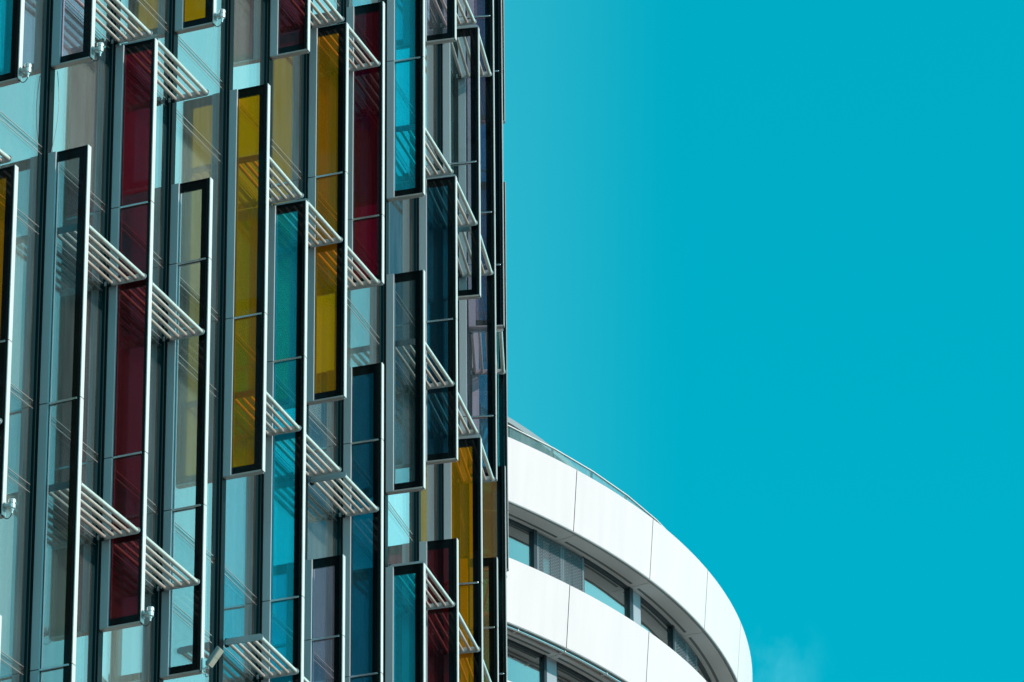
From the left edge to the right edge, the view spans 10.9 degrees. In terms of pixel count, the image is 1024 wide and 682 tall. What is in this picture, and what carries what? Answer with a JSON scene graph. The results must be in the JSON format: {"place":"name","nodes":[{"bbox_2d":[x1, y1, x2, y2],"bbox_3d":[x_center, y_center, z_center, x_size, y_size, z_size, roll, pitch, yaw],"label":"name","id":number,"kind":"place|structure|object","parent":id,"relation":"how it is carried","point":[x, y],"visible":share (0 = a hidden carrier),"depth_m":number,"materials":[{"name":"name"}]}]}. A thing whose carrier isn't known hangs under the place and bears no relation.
{"place":"outdoors","nodes":[
{"label":"outdoors","id":0,"kind":"place"},
{"bbox_2d":[483,417,751,681],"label":"white round building","id":1,"kind":"structure","parent":0,"point":[605,584],"depth_m":148.80,"materials":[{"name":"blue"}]},
{"bbox_2d":[483,630,542,681],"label":"window","id":2,"kind":"structure","parent":1,"relation":"in","point":[524,664],"depth_m":145.61,"materials":[{"name":"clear glass"}]},
{"bbox_2d":[508,518,532,566],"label":"window","id":3,"kind":"structure","parent":1,"relation":"in","point":[520,549],"depth_m":147.22,"materials":[{"name":"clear glass"}]},
{"bbox_2d":[543,541,549,574],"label":"window","id":4,"kind":"structure","parent":1,"relation":"in","point":[543,541],"depth_m":148.05,"materials":[{"name":"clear glass"}]},
{"bbox_2d":[568,555,571,585],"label":"window","id":5,"kind":"structure","parent":1,"relation":"in","point":[569,555],"depth_m":148.92,"materials":[{"name":"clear glass"}]},
{"bbox_2d":[556,661,593,681],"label":"window","id":6,"kind":"structure","parent":1,"relation":"in","point":[564,673],"depth_m":147.25,"materials":[{"name":"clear glass"}]},
{"bbox_2d":[580,557,628,616],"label":"window","id":7,"kind":"structure","parent":1,"relation":"in","point":[599,583],"depth_m":150.16,"materials":[{"name":"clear glass"}]},
{"bbox_2d":[640,596,671,646],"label":"window","id":8,"kind":"structure","parent":1,"relation":"in","point":[654,622],"depth_m":152.63,"materials":[{"name":"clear glass"}]},
{"bbox_2d":[692,655,711,681],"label":"window","id":9,"kind":"structure","parent":1,"relation":"in","point":[701,670],"depth_m":156.37,"materials":[{"name":"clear glass"}]},
{"bbox_2d":[477,0,1023,681],"label":"sky","id":10,"kind":"structure","parent":0,"point":[765,258],"materials":[{"name":"blue"}]},
{"bbox_3d":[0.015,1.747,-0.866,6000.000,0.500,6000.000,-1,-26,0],"label":"ground","id":11,"kind":"structure","parent":0,"visible":0},
{"bbox_2d":[0,0,508,681],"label":"glass tower","id":12,"kind":"structure","parent":11,"relation":"on","point":[186,228],"depth_m":72.02,"materials":[{"name":"glass"}]},
{"bbox_2d":[2,498,15,518],"bbox_3d":[-5.868,1.964,62.787,0.184,0.240,0.100,-12,-29,23],"label":"spotlight","id":13,"kind":"object","parent":12,"relation":"attached to","point":[11,505],"visible":1,"depth_m":62.77,"materials":[{"name":"silver metal"}]},
{"bbox_2d":[0,651,23,681],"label":"window","id":14,"kind":"structure","parent":12,"relation":"in","point":[5,662],"depth_m":63.63,"materials":[{"name":"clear glass"}]},
{"bbox_2d":[0,384,32,667],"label":"window","id":15,"kind":"structure","parent":12,"relation":"in","point":[8,527],"depth_m":64.38,"materials":[{"name":"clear glass"}]},
{"bbox_2d":[0,111,41,404],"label":"window","id":16,"kind":"structure","parent":12,"relation":"in","point":[22,236],"depth_m":65.98,"materials":[{"name":"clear glass"}]},
{"bbox_2d":[18,63,31,82],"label":"spotlight","id":17,"kind":"object","parent":12,"relation":"attached to","point":[27,69],"visible":1,"depth_m":65.35,"materials":[{"name":"silver metal"}]},
{"bbox_2d":[39,0,46,147],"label":"window","id":18,"kind":"structure","parent":12,"relation":"in","point":[45,1],"depth_m":67.37,"materials":[{"name":"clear glass"}]},
{"bbox_2d":[54,529,67,681],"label":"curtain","id":19,"kind":"object","parent":12,"relation":"hanging from","point":[60,600],"visible":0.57,"depth_m":65.59,"materials":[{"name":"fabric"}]},
{"bbox_2d":[50,260,86,448],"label":"window","id":20,"kind":"structure","parent":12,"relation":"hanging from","point":[63,339],"depth_m":66.95,"materials":[{"name":"teal glass"}]},
{"bbox_2d":[42,416,97,681],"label":"window","id":21,"kind":"structure","parent":12,"relation":"in","point":[53,526],"depth_m":65.47,"materials":[{"name":"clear glass"}]},
{"bbox_2d":[56,162,104,454],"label":"window","id":22,"kind":"structure","parent":12,"relation":"in","point":[97,286],"depth_m":67.50,"materials":[{"name":"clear glass"}]},
{"bbox_2d":[52,0,110,209],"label":"window","id":23,"kind":"structure","parent":12,"relation":"in","point":[76,98],"depth_m":68.56,"materials":[{"name":"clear glass"}]},
{"bbox_2d":[82,291,91,462],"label":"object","id":24,"kind":"object","parent":12,"relation":"hanging from","point":[87,370],"visible":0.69,"depth_m":67.59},
{"bbox_2d":[91,42,103,60],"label":"spotlight","id":25,"kind":"object","parent":12,"relation":"attached to","point":[99,48],"visible":1,"depth_m":67.28,"materials":[{"name":"silver metal"}]},
{"bbox_2d":[102,498,157,681],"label":"window","id":26,"kind":"structure","parent":12,"relation":"in","point":[123,649],"depth_m":66.97,"materials":[{"name":"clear glass"}]},
{"bbox_2d":[141,606,153,625],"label":"spotlight","id":27,"kind":"object","parent":12,"relation":"attached to","point":[149,613],"visible":1,"depth_m":65.58,"materials":[{"name":"silver metal"}]},
{"bbox_2d":[131,0,168,261],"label":"window","id":28,"kind":"structure","parent":12,"relation":"in","point":[162,102],"depth_m":70.64,"materials":[{"name":"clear glass"}]},
{"bbox_2d":[147,251,162,507],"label":"window","id":29,"kind":"structure","parent":12,"relation":"in","point":[155,341],"depth_m":68.95,"materials":[{"name":"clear glass"}]},
{"bbox_2d":[166,0,169,25],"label":"window","id":30,"kind":"structure","parent":12,"relation":"in","point":[168,1],"depth_m":71.33,"materials":[{"name":"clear glass"}]},
{"bbox_2d":[173,522,214,681],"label":"window","id":31,"kind":"structure","parent":12,"relation":"in","point":[208,640],"depth_m":68.97,"materials":[{"name":"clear glass"}]},
{"bbox_2d":[174,277,219,557],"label":"window","id":32,"kind":"structure","parent":12,"relation":"in","point":[187,394],"depth_m":69.85,"materials":[{"name":"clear glass"}]},
{"bbox_2d":[175,35,223,315],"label":"window","id":33,"kind":"structure","parent":12,"relation":"in","point":[191,163],"depth_m":71.43,"materials":[{"name":"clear glass"}]},
{"bbox_2d":[202,646,223,676],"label":"spotlight","id":34,"kind":"object","parent":12,"relation":"attached to","point":[214,656],"visible":1,"depth_m":66.99,"materials":[{"name":"grey plastic"}]},
{"bbox_2d":[213,9,225,26],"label":"spotlight","id":35,"kind":"object","parent":12,"relation":"attached to","point":[221,14],"visible":1,"depth_m":71.10,"materials":[{"name":"silver metal"}]},
{"bbox_2d":[221,0,224,83],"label":"window","id":36,"kind":"structure","parent":12,"relation":"in","point":[223,23],"depth_m":72.92,"materials":[{"name":"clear glass"}]},
{"bbox_2d":[223,567,256,681],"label":"window","id":37,"kind":"structure","parent":12,"relation":"in","point":[228,578],"depth_m":70.14,"materials":[{"name":"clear glass"}]},
{"bbox_2d":[224,333,257,600],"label":"window","id":38,"kind":"structure","parent":12,"relation":"in","point":[236,520],"depth_m":71.08,"materials":[{"name":"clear glass"}]},
{"bbox_2d":[236,102,258,361],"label":"window","id":39,"kind":"structure","parent":12,"relation":"in","point":[245,210],"depth_m":72.83,"materials":[{"name":"yellow glass"}]},
{"bbox_2d":[233,0,264,124],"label":"window","id":40,"kind":"structure","parent":12,"relation":"in","point":[241,8],"depth_m":74.06,"materials":[{"name":"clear glass"}]},
{"bbox_2d":[273,613,292,644],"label":"window","id":41,"kind":"structure","parent":12,"relation":"in","point":[277,625],"depth_m":71.56,"materials":[{"name":"teal glass"}]},
{"bbox_2d":[273,376,295,618],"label":"window","id":42,"kind":"structure","parent":12,"relation":"in","point":[280,388],"depth_m":72.52,"materials":[{"name":"teal glass"}]},
{"bbox_2d":[272,140,302,403],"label":"window","id":43,"kind":"structure","parent":12,"relation":"in","point":[285,254],"depth_m":74.03,"materials":[{"name":"teal glass"}]},
{"bbox_2d":[300,54,303,174],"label":"window","id":44,"kind":"structure","parent":12,"relation":"in","point":[302,56],"depth_m":75.45,"materials":[{"name":"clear glass"}]},
{"bbox_2d":[307,410,337,676],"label":"window","id":45,"kind":"structure","parent":12,"relation":"in","point":[317,547],"depth_m":73.61,"materials":[{"name":"grey glass"}]},
{"bbox_2d":[309,192,337,440],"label":"window","id":46,"kind":"structure","parent":12,"relation":"in","point":[315,409],"depth_m":75.15,"materials":[{"name":"yellow glass"}]},
{"bbox_2d":[314,653,333,681],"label":"window","id":47,"kind":"structure","parent":12,"relation":"in","point":[318,664],"depth_m":72.75,"materials":[{"name":"purple glass"}]},
{"bbox_2d":[318,0,340,219],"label":"window","id":48,"kind":"structure","parent":12,"relation":"in","point":[324,139],"depth_m":76.71,"materials":[{"name":"yellow glass"}]},
{"bbox_2d":[326,302,358,446],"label":"window","id":49,"kind":"structure","parent":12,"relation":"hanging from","point":[352,350],"depth_m":76.68,"materials":[{"name":"yellow glass"}]},
{"bbox_2d":[347,286,380,362],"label":"window","id":50,"kind":"structure","parent":12,"relation":"in","point":[363,305],"depth_m":76.84,"materials":[{"name":"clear glass"}]},
{"bbox_2d":[349,0,381,6],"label":"window","id":51,"kind":"structure","parent":12,"relation":"in","point":[354,3],"depth_m":78.66,"materials":[{"name":"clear glass"}]},
{"bbox_2d":[388,501,413,681],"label":"window","id":52,"kind":"structure","parent":12,"relation":"in","point":[400,543],"depth_m":76.51,"materials":[{"name":"blue glass"}]},
{"bbox_2d":[388,292,413,538],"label":"window","id":53,"kind":"structure","parent":12,"relation":"in","point":[403,503],"depth_m":77.84,"materials":[{"name":"grey glass"}]},
{"bbox_2d":[389,81,413,320],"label":"window","id":54,"kind":"structure","parent":12,"relation":"in","point":[401,212],"depth_m":79.30,"materials":[{"name":"teal glass"}]},
{"bbox_2d":[396,0,413,111],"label":"window","id":55,"kind":"structure","parent":12,"relation":"in","point":[404,8],"depth_m":80.63,"materials":[{"name":"teal glass"}]},
{"bbox_2d":[421,464,438,541],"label":"window","id":56,"kind":"structure","parent":12,"relation":"in","point":[430,495],"depth_m":78.97,"materials":[{"name":"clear glass"}]},
{"bbox_2d":[425,137,437,171],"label":"window","id":57,"kind":"structure","parent":12,"relation":"in","point":[426,151],"depth_m":81.46,"materials":[{"name":"clear glass"}]},
{"bbox_2d":[425,0,437,159],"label":"window","id":58,"kind":"structure","parent":12,"relation":"in","point":[431,51],"depth_m":82.26,"materials":[{"name":"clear glass"}]},
{"bbox_2d":[444,0,453,174],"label":"window","id":59,"kind":"structure","parent":12,"relation":"in","point":[445,15],"depth_m":84.17,"materials":[{"name":"glass"}]},
{"bbox_2d":[452,462,454,538],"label":"window","id":60,"kind":"structure","parent":12,"relation":"in","point":[453,463],"depth_m":81.18,"materials":[{"name":"glass"}]},
{"bbox_2d":[461,484,464,558],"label":"window","id":61,"kind":"structure","parent":12,"relation":"in","point":[462,485],"depth_m":82.76,"materials":[{"name":"yellow glass"}]}
]}

